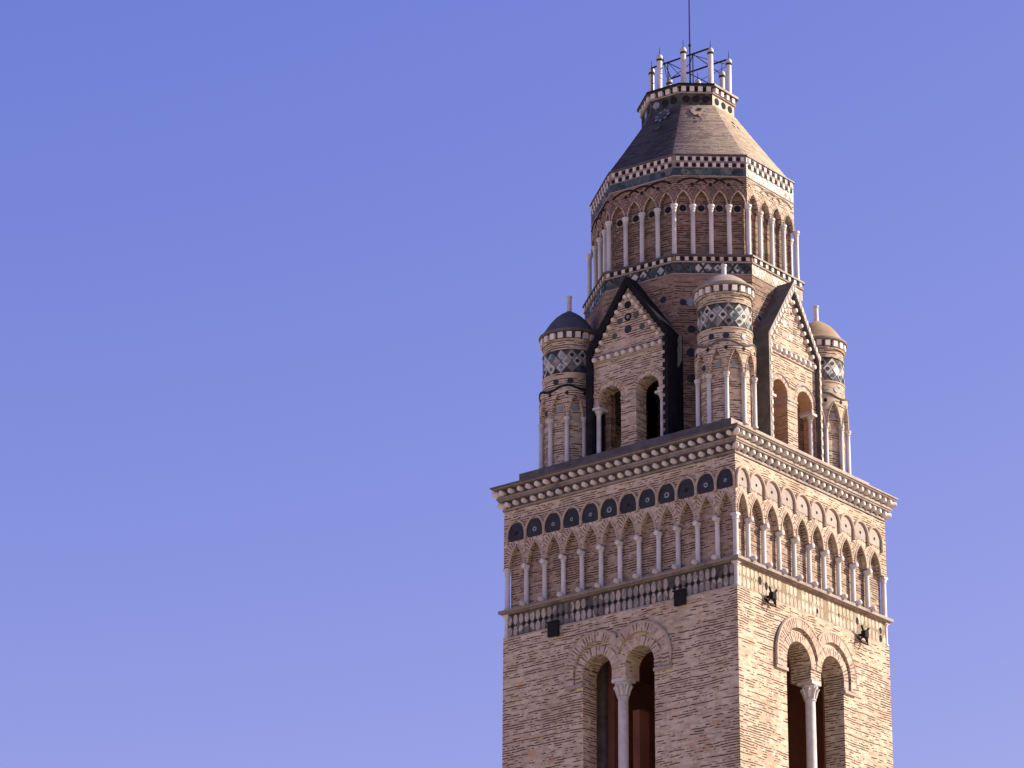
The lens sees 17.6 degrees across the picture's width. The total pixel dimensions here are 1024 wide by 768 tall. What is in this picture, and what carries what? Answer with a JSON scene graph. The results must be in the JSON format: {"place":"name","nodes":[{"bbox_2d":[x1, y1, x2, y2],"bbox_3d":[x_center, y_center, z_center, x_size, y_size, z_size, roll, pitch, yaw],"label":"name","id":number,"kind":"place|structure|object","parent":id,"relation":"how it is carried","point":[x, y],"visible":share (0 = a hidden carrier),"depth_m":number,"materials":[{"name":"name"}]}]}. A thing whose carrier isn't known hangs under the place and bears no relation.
{"place":"outdoors","nodes":[
{"label":"outdoors","id":0,"kind":"place"},
{"bbox_2d":[0,0,1023,767],"label":"sky","id":1,"kind":"structure","parent":0,"point":[281,281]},
{"label":"ground","id":2,"kind":"structure","parent":0,"visible":0},
{"bbox_2d":[490,46,897,767],"bbox_3d":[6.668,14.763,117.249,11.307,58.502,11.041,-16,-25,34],"label":"bell tower","id":3,"kind":"structure","parent":2,"relation":"on","point":[694,426],"depth_m":117.80,"materials":[{"name":"brick"}]},
{"bbox_2d":[546,620,559,637],"bbox_3d":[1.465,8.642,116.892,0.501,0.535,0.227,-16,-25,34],"label":"wall fixture","id":4,"kind":"object","parent":3,"relation":"attached to","point":[553,628],"depth_m":116.84,"materials":[{"name":"metal"}]},
{"bbox_2d":[564,620,671,767],"bbox_3d":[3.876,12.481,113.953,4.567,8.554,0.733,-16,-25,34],"label":"twin window","id":5,"kind":"structure","parent":3,"relation":"in","point":[573,680],"depth_m":114.65,"materials":[{"name":"stone"}]},
{"bbox_2d":[672,588,686,606],"bbox_3d":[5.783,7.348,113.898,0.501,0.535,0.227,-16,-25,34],"label":"wall fixture","id":6,"kind":"object","parent":3,"relation":"attached to","point":[679,597],"depth_m":113.84,"materials":[{"name":"metal"}]},
{"bbox_2d":[651,48,725,89],"bbox_3d":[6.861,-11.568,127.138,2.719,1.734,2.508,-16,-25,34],"label":"iron frame","id":7,"kind":"object","parent":3,"relation":"on","point":[678,75],"visible":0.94,"depth_m":127.17,"materials":[{"name":"metal"}]},
{"bbox_2d":[688,0,690,82],"bbox_3d":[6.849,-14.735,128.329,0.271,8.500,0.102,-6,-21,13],"label":"lightning rod","id":8,"kind":"object","parent":3,"relation":"on","point":[689,45],"visible":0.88,"depth_m":127.64,"materials":[{"name":"metal"}]},
{"bbox_2d":[764,586,777,606],"bbox_3d":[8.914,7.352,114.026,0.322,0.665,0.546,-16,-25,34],"label":"wall fixture","id":9,"kind":"object","parent":3,"relation":"attached to","point":[772,595],"depth_m":113.93,"materials":[{"name":"metal"}]},
{"bbox_2d":[775,616,856,767],"bbox_3d":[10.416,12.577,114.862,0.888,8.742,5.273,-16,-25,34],"label":"twin window","id":10,"kind":"structure","parent":3,"relation":"in","point":[810,690],"depth_m":115.44,"materials":[{"name":"stone"}]},
{"bbox_2d":[856,625,869,644],"bbox_3d":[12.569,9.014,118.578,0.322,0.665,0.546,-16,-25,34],"label":"wall fixture","id":11,"kind":"object","parent":3,"relation":"attached to","point":[864,634],"depth_m":118.48,"materials":[{"name":"metal"}]}
]}

